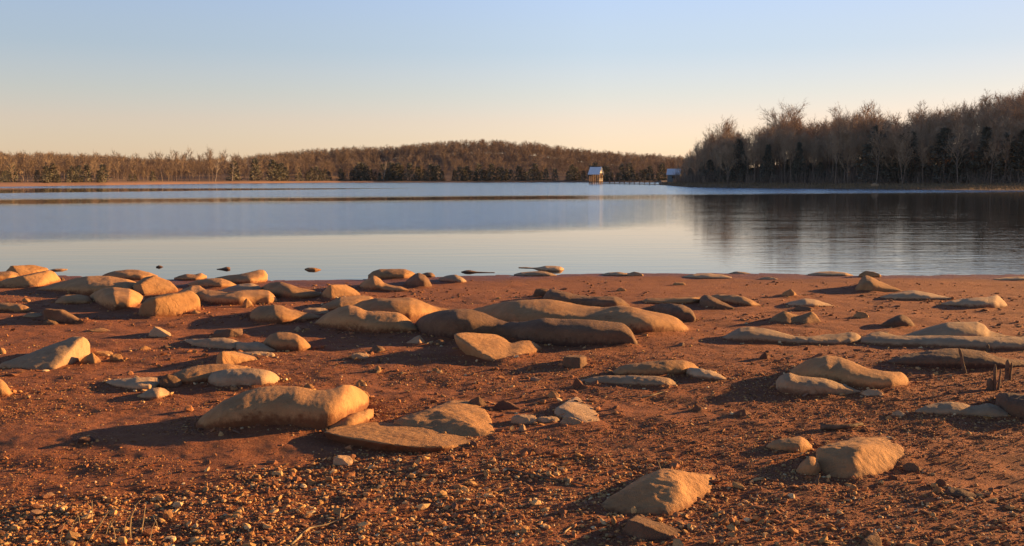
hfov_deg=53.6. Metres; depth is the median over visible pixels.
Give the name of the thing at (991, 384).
wooden stump
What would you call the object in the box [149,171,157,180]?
cedar tree
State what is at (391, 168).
cedar tree
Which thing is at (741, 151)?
cedar tree
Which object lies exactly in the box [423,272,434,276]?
stone
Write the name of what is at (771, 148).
bare tree
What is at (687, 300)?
boulder
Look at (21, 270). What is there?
boulder
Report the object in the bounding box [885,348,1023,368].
boulder
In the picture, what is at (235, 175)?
cedar tree
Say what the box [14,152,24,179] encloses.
bare tree
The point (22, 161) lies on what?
bare tree
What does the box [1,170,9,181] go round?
cedar tree
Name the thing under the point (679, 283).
stone
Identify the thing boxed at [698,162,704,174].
cedar tree
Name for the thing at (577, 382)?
stone
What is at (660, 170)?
cedar tree
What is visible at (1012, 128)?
bare tree
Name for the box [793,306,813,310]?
stone
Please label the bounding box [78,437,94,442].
stone
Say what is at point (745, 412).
stone
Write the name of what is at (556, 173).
cedar tree
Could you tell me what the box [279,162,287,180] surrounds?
cedar tree
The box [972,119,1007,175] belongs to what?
bare tree
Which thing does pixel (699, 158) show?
bare tree
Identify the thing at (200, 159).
bare tree
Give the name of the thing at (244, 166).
bare tree
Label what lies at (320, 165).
bare tree
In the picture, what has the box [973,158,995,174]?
cedar tree
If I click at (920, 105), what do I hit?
bare tree
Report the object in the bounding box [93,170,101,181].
cedar tree
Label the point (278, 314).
boulder
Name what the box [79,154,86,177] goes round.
bare tree
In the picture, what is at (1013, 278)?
boulder
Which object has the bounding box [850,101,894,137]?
bare tree
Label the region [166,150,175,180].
bare tree
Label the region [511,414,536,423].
stone
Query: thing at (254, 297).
boulder
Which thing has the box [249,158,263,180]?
cedar tree
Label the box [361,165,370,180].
cedar tree
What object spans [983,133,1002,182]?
bare tree
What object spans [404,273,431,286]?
boulder
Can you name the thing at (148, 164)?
bare tree
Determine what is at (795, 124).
bare tree
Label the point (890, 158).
cedar tree
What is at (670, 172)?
cabin
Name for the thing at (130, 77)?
sky
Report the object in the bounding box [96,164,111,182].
cedar tree
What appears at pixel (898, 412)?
stone
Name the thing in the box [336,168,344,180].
cedar tree
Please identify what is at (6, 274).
boulder
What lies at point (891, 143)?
bare tree
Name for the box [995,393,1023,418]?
boulder
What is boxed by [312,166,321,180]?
cedar tree
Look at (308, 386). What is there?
stone
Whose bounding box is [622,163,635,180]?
cedar tree
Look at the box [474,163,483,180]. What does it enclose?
cedar tree
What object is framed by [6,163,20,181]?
cedar tree
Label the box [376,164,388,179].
cedar tree
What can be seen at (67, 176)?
cedar tree
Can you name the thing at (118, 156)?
bare tree
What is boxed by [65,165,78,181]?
cedar tree
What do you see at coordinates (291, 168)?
bare tree
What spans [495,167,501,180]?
cedar tree
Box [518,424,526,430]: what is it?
stone
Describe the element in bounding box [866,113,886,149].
bare tree
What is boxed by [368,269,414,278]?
boulder
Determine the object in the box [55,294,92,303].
boulder
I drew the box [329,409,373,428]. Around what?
boulder
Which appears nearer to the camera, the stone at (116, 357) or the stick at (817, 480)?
the stick at (817, 480)
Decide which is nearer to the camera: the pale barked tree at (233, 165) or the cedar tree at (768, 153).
the cedar tree at (768, 153)
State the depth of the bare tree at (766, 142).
255.34 m
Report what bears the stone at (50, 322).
on the ground at (254, 446)
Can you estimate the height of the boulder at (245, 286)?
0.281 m
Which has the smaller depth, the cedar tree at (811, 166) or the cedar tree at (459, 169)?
the cedar tree at (811, 166)
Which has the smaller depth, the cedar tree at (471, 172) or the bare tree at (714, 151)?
the bare tree at (714, 151)
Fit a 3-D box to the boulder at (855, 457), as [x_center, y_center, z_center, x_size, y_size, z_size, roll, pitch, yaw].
[2.220,1.155,6.330,0.459,0.270,1.219,4,6,34]
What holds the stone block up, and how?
on the ground at (254, 446)
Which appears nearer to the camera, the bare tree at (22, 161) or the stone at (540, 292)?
the stone at (540, 292)
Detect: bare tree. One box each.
[4,157,17,178]
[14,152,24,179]
[17,153,28,181]
[24,157,36,177]
[33,152,44,172]
[42,150,62,178]
[53,153,63,180]
[59,155,68,180]
[67,158,77,174]
[78,152,89,178]
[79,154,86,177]
[89,153,100,180]
[93,153,100,170]
[106,160,114,180]
[109,150,117,170]
[113,152,122,171]
[115,153,128,177]
[122,157,132,175]
[128,154,138,175]
[133,153,139,167]
[138,158,146,180]
[143,158,151,180]
[147,151,156,176]
[149,152,165,180]
[162,155,174,180]
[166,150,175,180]
[169,150,180,170]
[176,152,191,180]
[182,147,196,180]
[190,157,195,180]
[192,152,207,174]
[199,148,215,173]
[201,156,208,179]
[204,149,217,180]
[215,153,227,170]
[222,150,230,175]
[227,156,240,168]
[234,152,245,179]
[240,156,247,172]
[259,157,266,180]
[287,159,295,180]
[316,157,323,172]
[441,162,448,176]
[688,151,693,178]
[691,139,705,171]
[700,128,724,168]
[702,143,706,178]
[703,138,709,161]
[709,115,742,166]
[710,142,721,175]
[711,132,725,164]
[713,140,724,182]
[714,132,739,182]
[719,127,739,165]
[728,138,751,172]
[738,130,753,160]
[742,143,756,182]
[745,133,765,180]
[747,130,774,169]
[750,126,766,169]
[752,137,765,168]
[755,100,820,170]
[759,132,778,174]
[763,132,777,163]
[770,122,790,169]
[770,126,795,179]
[771,119,786,174]
[772,113,793,167]
[779,130,805,182]
[779,138,788,182]
[781,115,799,158]
[790,115,809,157]
[794,127,817,179]
[806,121,818,144]
[807,138,820,175]
[809,121,828,140]
[815,125,827,151]
[818,122,831,159]
[821,132,837,175]
[824,105,858,160]
[824,129,840,180]
[826,130,838,161]
[827,103,852,150]
[827,125,847,183]
[837,125,863,182]
[839,112,868,170]
[840,121,856,167]
[840,135,872,180]
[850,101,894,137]
[862,123,893,182]
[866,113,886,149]
[869,112,894,169]
[872,132,889,182]
[881,118,908,182]
[886,124,917,183]
[887,137,906,182]
[893,120,905,139]
[909,110,926,153]
[909,121,926,165]
[912,101,931,161]
[913,134,934,182]
[921,109,942,161]
[923,122,944,177]
[926,117,966,160]
[931,131,954,173]
[937,116,952,142]
[940,122,976,183]
[942,107,958,157]
[944,102,975,155]
[951,120,965,151]
[954,113,981,146]
[954,114,978,139]
[963,125,982,163]
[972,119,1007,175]
[972,132,989,174]
[973,89,1003,117]
[973,108,993,153]
[976,99,1011,148]
[977,103,1005,154]
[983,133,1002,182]
[984,101,1000,141]
[995,95,1012,127]
[995,110,1011,149]
[997,91,1023,146]
[997,107,1020,165]
[997,112,1023,170]
[998,99,1023,141]
[998,129,1015,178]
[1013,96,1023,118]
[1013,124,1023,150]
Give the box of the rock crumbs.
[0,294,1022,545]
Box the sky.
[0,0,1023,172]
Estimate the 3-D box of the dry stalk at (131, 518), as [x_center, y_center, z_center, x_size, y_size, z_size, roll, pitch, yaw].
[-1.802,1.178,4.845,0.056,0.181,0.011,-4,6,-34]
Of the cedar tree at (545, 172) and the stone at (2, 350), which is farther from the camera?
the cedar tree at (545, 172)
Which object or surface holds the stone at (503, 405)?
on the ground at (254, 446)
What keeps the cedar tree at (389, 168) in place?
on the ground at (254, 446)
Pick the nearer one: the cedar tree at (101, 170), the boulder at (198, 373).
the boulder at (198, 373)
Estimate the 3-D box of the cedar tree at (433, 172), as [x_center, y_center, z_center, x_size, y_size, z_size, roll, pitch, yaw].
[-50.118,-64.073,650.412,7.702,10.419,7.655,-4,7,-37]
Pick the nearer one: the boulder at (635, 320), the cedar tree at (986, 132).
the boulder at (635, 320)
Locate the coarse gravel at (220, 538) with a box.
[0,436,1023,545]
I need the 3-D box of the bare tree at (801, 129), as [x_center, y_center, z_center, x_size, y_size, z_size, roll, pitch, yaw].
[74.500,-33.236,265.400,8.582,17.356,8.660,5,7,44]
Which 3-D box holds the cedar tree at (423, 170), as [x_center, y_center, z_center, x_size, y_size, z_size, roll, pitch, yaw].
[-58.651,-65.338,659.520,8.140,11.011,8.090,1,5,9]
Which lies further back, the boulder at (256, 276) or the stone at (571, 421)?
the boulder at (256, 276)
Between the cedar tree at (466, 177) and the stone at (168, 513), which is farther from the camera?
the cedar tree at (466, 177)
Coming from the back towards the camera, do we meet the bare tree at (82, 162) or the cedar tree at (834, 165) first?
the bare tree at (82, 162)
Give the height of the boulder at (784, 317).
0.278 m
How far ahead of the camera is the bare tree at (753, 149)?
253.26 m
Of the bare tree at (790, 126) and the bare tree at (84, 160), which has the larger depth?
the bare tree at (84, 160)
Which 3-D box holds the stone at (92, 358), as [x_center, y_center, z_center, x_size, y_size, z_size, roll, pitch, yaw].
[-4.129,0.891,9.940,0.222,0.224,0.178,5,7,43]
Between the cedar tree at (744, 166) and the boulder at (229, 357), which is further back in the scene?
the cedar tree at (744, 166)
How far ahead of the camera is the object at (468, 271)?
21.72 m
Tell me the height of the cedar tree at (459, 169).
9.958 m
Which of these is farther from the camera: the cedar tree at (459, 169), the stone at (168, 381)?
the cedar tree at (459, 169)
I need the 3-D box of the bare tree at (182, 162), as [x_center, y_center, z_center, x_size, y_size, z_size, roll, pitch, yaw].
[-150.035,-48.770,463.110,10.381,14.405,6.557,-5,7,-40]
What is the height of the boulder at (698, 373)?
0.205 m
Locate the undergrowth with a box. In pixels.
[672,146,1023,183]
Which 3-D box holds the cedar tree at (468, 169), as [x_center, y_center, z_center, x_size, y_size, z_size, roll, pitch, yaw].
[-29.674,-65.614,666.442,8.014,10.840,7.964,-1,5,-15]
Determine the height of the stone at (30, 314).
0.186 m
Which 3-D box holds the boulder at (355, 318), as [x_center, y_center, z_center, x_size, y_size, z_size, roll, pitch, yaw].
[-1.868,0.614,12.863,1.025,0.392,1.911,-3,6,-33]
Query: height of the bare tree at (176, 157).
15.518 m
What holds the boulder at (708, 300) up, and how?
on the ground at (254, 446)
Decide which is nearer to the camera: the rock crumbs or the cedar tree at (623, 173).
the rock crumbs
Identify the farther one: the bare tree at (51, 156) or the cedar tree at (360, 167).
the cedar tree at (360, 167)
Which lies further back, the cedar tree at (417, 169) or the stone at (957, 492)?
the cedar tree at (417, 169)
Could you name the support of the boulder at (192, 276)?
on the ground at (254, 446)
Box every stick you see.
[815,473,819,484]
[820,422,862,429]
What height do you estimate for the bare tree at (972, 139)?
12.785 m
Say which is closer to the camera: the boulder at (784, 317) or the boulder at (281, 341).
the boulder at (281, 341)
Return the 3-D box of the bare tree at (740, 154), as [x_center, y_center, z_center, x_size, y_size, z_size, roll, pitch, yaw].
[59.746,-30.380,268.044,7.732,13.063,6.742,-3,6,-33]
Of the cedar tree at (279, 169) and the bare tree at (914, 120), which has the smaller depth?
the bare tree at (914, 120)
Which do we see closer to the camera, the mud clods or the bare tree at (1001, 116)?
the mud clods
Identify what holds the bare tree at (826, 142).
on the ground at (254, 446)
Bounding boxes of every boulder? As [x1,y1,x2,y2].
[0,270,60,287]
[0,271,18,279]
[0,303,30,311]
[0,336,89,369]
[0,379,12,395]
[6,265,47,275]
[35,276,144,310]
[43,309,78,322]
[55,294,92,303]
[102,269,157,279]
[106,377,159,389]
[133,275,177,294]
[138,291,200,316]
[149,326,170,336]
[173,364,250,383]
[174,273,206,279]
[179,285,277,304]
[186,338,238,348]
[188,278,235,286]
[196,385,368,429]
[208,368,279,386]
[211,328,242,337]
[216,270,267,283]
[216,351,256,363]
[220,283,261,292]
[236,342,274,351]
[238,351,274,356]
[250,305,320,323]
[261,282,321,298]
[263,332,311,350]
[314,305,418,332]
[320,295,372,309]
[321,284,359,297]
[324,422,473,452]
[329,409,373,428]
[353,297,449,320]
[360,276,408,291]
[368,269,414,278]
[394,400,494,436]
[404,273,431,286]
[414,309,637,346]
[439,275,466,282]
[454,332,541,360]
[472,299,688,333]
[514,271,556,275]
[543,289,629,306]
[580,375,676,385]
[602,272,626,275]
[602,468,715,515]
[613,360,698,375]
[621,515,680,540]
[642,297,700,303]
[652,303,695,321]
[684,273,731,278]
[686,368,725,379]
[700,295,733,308]
[712,294,759,305]
[722,327,860,344]
[766,311,820,323]
[766,436,811,451]
[776,373,860,394]
[784,298,832,306]
[789,355,908,387]
[808,271,852,275]
[816,436,904,477]
[855,275,902,291]
[861,322,1023,348]
[880,290,950,299]
[882,314,914,326]
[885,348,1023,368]
[915,402,1007,416]
[941,295,1006,307]
[994,276,1023,279]
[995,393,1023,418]
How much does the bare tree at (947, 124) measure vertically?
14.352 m
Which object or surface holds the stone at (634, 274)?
on the ground at (254, 446)
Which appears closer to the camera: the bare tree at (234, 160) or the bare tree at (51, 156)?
the bare tree at (51, 156)
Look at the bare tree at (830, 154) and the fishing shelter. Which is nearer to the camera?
the bare tree at (830, 154)
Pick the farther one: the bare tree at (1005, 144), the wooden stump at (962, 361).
the bare tree at (1005, 144)
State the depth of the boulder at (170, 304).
13.97 m
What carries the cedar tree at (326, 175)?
on the ground at (254, 446)
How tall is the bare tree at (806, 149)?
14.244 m
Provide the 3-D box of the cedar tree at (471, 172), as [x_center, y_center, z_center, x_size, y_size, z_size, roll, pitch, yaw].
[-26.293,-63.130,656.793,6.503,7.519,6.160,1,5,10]
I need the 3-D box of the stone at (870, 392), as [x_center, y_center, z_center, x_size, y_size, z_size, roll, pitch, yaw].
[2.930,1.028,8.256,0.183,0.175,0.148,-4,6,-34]
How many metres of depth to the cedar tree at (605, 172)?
661.63 m
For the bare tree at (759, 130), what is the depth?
293.65 m
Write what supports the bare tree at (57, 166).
on the ground at (254, 446)
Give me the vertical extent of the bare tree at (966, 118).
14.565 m
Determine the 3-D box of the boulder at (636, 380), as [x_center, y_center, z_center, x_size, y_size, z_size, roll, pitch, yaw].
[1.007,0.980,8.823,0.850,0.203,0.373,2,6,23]
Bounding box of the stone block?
[563,355,586,367]
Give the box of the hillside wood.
[0,139,701,181]
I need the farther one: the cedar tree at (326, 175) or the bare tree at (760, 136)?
the cedar tree at (326, 175)
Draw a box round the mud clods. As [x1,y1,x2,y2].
[0,279,1023,485]
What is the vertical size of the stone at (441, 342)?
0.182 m
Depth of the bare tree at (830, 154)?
237.57 m
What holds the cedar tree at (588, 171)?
on the ground at (254, 446)
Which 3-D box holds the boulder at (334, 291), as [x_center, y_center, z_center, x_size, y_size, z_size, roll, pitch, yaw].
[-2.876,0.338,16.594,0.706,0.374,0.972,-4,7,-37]
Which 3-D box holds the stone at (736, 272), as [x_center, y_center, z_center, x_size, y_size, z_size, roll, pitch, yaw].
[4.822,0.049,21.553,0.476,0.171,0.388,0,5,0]
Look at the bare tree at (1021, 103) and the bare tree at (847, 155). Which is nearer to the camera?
the bare tree at (847, 155)
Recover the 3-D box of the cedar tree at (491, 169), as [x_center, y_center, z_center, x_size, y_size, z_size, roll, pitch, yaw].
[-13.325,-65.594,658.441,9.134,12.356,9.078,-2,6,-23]
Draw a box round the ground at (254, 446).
[0,136,1023,545]
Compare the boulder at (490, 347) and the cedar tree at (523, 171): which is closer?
the boulder at (490, 347)
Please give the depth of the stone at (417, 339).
11.20 m
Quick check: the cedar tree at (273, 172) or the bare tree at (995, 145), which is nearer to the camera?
the bare tree at (995, 145)
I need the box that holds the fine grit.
[0,330,1023,545]
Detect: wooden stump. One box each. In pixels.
[958,348,966,373]
[986,365,1001,389]
[1004,360,1012,379]
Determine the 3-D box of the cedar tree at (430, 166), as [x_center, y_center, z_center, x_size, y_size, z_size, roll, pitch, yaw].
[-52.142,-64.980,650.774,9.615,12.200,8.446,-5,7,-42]
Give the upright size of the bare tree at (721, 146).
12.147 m
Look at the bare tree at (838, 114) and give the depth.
265.72 m
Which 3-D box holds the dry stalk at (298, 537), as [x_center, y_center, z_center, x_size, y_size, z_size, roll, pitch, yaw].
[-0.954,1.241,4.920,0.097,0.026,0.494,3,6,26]
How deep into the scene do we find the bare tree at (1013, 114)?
233.07 m
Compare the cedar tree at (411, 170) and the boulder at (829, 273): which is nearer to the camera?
the boulder at (829, 273)
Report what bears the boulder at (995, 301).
on the ground at (254, 446)
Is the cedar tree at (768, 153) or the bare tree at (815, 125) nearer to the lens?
the cedar tree at (768, 153)
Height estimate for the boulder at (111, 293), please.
0.424 m
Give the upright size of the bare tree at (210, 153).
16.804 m
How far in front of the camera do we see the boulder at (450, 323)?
11.26 m
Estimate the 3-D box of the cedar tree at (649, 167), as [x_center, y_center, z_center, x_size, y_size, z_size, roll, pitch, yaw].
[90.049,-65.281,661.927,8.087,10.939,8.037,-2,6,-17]
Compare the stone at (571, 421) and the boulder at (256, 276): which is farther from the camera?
the boulder at (256, 276)
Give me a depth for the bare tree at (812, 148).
245.15 m
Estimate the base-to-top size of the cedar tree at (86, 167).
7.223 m
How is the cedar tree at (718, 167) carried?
on the ground at (254, 446)
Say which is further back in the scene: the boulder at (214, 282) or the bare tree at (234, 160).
the bare tree at (234, 160)
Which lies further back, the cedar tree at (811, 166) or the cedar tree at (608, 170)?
the cedar tree at (608, 170)
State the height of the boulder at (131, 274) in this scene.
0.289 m
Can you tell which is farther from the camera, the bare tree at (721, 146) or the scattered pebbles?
the bare tree at (721, 146)
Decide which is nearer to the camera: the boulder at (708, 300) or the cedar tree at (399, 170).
the boulder at (708, 300)
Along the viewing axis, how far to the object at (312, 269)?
22.27 m
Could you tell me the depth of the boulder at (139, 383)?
8.57 m
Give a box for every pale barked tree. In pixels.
[214,157,222,181]
[231,152,237,179]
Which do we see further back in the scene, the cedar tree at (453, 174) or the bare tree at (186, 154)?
the cedar tree at (453, 174)
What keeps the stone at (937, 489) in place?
on the ground at (254, 446)
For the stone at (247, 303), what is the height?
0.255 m
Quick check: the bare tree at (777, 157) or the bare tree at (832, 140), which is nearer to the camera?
the bare tree at (832, 140)
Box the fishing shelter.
[588,166,603,183]
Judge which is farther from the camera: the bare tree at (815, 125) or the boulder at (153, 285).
the bare tree at (815, 125)
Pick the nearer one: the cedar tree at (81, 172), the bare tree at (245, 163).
the cedar tree at (81, 172)
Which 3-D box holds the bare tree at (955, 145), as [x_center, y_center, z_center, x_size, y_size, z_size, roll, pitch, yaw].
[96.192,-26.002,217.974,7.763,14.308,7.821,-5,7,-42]
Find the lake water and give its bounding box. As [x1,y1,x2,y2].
[0,182,1023,280]
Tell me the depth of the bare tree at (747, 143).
278.06 m
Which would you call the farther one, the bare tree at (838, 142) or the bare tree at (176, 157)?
the bare tree at (176, 157)
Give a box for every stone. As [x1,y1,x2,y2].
[0,348,5,353]
[22,298,30,301]
[22,312,41,317]
[43,320,58,324]
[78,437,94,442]
[80,352,101,363]
[86,328,108,331]
[94,351,112,355]
[109,354,122,360]
[139,346,150,349]
[140,387,169,398]
[159,374,181,387]
[162,510,172,518]
[242,299,253,307]
[303,308,328,314]
[303,384,313,387]
[333,455,352,465]
[352,353,368,358]
[355,379,366,386]
[370,345,384,350]
[406,335,424,343]
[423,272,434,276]
[435,339,445,344]
[468,396,486,405]
[492,400,519,409]
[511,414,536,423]
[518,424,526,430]
[534,288,547,296]
[537,416,559,422]
[547,391,559,397]
[554,397,599,422]
[559,417,580,424]
[572,378,582,386]
[627,272,643,275]
[673,282,684,284]
[693,404,702,410]
[728,271,750,273]
[732,409,750,415]
[759,277,776,279]
[759,352,770,358]
[781,289,796,295]
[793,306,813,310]
[796,456,820,474]
[853,312,868,317]
[859,271,880,276]
[860,530,881,545]
[861,389,883,395]
[892,410,904,415]
[901,462,920,471]
[933,486,941,492]
[935,479,946,486]
[943,488,980,498]
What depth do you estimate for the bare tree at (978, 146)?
221.35 m
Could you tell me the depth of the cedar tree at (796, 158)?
246.67 m
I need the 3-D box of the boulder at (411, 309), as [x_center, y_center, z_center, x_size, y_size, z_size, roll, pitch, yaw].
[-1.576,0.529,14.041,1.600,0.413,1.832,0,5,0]
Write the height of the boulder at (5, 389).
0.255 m
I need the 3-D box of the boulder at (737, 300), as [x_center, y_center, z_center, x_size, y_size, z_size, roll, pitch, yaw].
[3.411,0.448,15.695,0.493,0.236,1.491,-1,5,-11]
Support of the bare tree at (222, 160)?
on the ground at (254, 446)
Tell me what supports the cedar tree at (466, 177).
on the ground at (254, 446)
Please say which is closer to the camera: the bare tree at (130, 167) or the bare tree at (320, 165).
the bare tree at (130, 167)
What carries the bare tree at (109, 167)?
on the ground at (254, 446)
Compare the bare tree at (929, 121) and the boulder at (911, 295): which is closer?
the boulder at (911, 295)
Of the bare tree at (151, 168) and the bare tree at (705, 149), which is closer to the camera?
the bare tree at (705, 149)
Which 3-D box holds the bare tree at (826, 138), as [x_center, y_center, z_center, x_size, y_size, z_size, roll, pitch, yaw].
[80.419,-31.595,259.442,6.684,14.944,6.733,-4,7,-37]
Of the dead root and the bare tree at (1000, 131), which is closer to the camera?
the dead root
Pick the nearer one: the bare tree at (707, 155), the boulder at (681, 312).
the boulder at (681, 312)
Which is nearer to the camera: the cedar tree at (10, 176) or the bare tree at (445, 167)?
the cedar tree at (10, 176)
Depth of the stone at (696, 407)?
7.67 m
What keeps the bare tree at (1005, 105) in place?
on the ground at (254, 446)
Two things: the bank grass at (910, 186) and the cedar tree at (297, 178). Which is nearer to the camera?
the bank grass at (910, 186)
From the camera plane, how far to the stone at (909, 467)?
6.02 m
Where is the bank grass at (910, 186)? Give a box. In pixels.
[663,181,1023,189]
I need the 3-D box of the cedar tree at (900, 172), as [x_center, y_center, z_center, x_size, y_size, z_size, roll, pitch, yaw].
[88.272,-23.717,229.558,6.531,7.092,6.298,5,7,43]
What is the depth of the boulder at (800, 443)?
6.49 m
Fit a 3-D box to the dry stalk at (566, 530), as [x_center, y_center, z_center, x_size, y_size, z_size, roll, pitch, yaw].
[0.298,1.247,4.959,0.049,0.016,0.196,5,7,42]
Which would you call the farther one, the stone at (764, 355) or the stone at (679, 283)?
the stone at (679, 283)
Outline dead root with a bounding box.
[505,467,597,487]
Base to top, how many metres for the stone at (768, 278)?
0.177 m
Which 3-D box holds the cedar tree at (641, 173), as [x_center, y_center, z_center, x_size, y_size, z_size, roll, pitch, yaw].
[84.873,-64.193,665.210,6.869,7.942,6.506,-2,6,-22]
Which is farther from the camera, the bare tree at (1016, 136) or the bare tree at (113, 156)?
the bare tree at (113, 156)
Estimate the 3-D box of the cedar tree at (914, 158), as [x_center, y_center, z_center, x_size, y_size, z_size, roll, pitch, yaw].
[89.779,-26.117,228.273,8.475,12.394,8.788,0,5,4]
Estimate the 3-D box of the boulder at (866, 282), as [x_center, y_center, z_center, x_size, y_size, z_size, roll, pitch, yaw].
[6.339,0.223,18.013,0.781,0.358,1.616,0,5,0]
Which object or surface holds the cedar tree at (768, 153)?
on the ground at (254, 446)
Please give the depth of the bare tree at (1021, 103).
249.99 m
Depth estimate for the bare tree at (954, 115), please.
254.19 m
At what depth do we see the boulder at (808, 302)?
14.93 m
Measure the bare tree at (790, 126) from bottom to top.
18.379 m
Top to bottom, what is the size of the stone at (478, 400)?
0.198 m
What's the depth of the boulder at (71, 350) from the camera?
9.76 m
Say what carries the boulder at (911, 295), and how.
on the ground at (254, 446)
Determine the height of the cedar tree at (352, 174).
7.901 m
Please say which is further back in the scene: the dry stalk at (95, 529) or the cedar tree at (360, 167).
the cedar tree at (360, 167)
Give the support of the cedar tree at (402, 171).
on the ground at (254, 446)
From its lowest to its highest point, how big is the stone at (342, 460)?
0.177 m
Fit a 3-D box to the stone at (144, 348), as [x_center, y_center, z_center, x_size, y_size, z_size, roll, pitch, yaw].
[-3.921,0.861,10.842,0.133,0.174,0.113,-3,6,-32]
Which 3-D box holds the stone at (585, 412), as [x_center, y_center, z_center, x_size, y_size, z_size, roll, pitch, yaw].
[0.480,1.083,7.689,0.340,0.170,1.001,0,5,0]
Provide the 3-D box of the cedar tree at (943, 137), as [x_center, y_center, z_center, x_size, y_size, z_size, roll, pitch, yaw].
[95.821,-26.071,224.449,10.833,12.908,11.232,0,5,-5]
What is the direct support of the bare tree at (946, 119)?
on the ground at (254, 446)
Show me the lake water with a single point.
(332, 231)
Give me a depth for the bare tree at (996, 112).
236.12 m
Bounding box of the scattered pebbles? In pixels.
[0,281,1023,478]
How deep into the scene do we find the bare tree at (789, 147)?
246.89 m
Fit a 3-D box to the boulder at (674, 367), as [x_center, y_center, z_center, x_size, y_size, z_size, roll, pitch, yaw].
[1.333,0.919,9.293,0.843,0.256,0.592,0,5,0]
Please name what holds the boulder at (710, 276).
on the ground at (254, 446)
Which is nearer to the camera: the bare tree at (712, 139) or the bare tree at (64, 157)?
the bare tree at (712, 139)
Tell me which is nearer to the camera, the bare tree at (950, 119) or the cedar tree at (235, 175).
the bare tree at (950, 119)
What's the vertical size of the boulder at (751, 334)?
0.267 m
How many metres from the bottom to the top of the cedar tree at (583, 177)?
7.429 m
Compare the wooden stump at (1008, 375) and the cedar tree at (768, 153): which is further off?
the cedar tree at (768, 153)
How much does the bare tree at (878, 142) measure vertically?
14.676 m
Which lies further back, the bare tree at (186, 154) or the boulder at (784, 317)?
the bare tree at (186, 154)
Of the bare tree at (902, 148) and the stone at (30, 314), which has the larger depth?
the bare tree at (902, 148)
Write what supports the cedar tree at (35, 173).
on the ground at (254, 446)
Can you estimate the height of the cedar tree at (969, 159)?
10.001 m
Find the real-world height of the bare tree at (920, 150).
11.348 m
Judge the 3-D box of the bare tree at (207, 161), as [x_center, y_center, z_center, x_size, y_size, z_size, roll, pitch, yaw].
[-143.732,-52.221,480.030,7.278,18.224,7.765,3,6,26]
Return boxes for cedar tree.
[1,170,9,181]
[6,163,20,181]
[32,170,41,182]
[39,165,52,182]
[47,163,58,181]
[61,169,72,181]
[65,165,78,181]
[74,165,84,181]
[79,164,94,181]
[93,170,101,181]
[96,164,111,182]
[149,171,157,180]
[225,160,243,180]
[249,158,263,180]
[264,159,285,180]
[270,163,285,180]
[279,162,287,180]
[282,167,289,180]
[294,166,304,180]
[307,167,318,180]
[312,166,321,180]
[321,169,329,180]
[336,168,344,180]
[347,170,355,180]
[352,162,365,180]
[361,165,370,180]
[369,169,373,180]
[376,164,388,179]
[386,162,393,179]
[386,163,401,179]
[393,162,402,179]
[397,164,405,179]
[403,163,417,180]
[413,166,422,180]
[417,165,425,179]
[422,170,428,180]
[423,163,437,180]
[429,165,436,180]
[433,165,444,180]
[451,169,456,180]
[453,167,462,180]
[460,167,467,180]
[463,165,470,180]
[468,170,474,180]
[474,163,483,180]
[480,169,487,180]
[484,163,496,180]
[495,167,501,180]
[496,166,507,180]
[503,169,509,180]
[507,170,514,180]
[513,165,523,180]
[517,167,525,180]
[525,168,534,180]
[531,163,539,179]
[543,168,550,180]
[551,168,559,180]
[566,164,577,180]
[573,167,579,179]
[581,170,586,180]
[585,164,595,179]
[599,166,608,180]
[603,167,612,180]
[616,165,626,180]
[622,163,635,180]
[637,170,645,180]
[643,165,653,180]
[656,163,666,179]
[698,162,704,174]
[700,160,717,181]
[713,154,733,181]
[720,138,752,181]
[735,155,752,174]
[755,144,775,181]
[778,159,793,179]
[788,142,809,181]
[804,163,814,181]
[814,162,826,181]
[828,153,844,181]
[831,154,850,178]
[853,124,894,182]
[883,133,917,181]
[888,157,913,181]
[889,131,929,182]
[915,126,971,182]
[950,139,975,180]
[967,126,1002,180]
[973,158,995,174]
[985,132,1023,181]
[1006,130,1023,178]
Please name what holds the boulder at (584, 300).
on the ground at (254, 446)
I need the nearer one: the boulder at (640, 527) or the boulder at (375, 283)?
the boulder at (640, 527)
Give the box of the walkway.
[602,178,660,184]
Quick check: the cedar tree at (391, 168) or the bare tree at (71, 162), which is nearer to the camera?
the bare tree at (71, 162)
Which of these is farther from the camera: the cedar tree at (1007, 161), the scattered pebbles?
the cedar tree at (1007, 161)
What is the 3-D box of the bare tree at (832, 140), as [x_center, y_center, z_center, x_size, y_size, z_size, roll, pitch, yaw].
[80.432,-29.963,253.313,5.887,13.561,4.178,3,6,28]
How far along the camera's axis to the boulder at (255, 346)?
10.75 m
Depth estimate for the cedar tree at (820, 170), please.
244.36 m
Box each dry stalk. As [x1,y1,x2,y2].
[84,509,129,543]
[129,500,140,538]
[141,503,145,532]
[290,514,352,544]
[563,524,588,533]
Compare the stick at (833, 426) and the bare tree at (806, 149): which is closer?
the stick at (833, 426)
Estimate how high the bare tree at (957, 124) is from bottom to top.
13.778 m
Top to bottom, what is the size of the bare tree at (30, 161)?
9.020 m
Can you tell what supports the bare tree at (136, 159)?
on the ground at (254, 446)

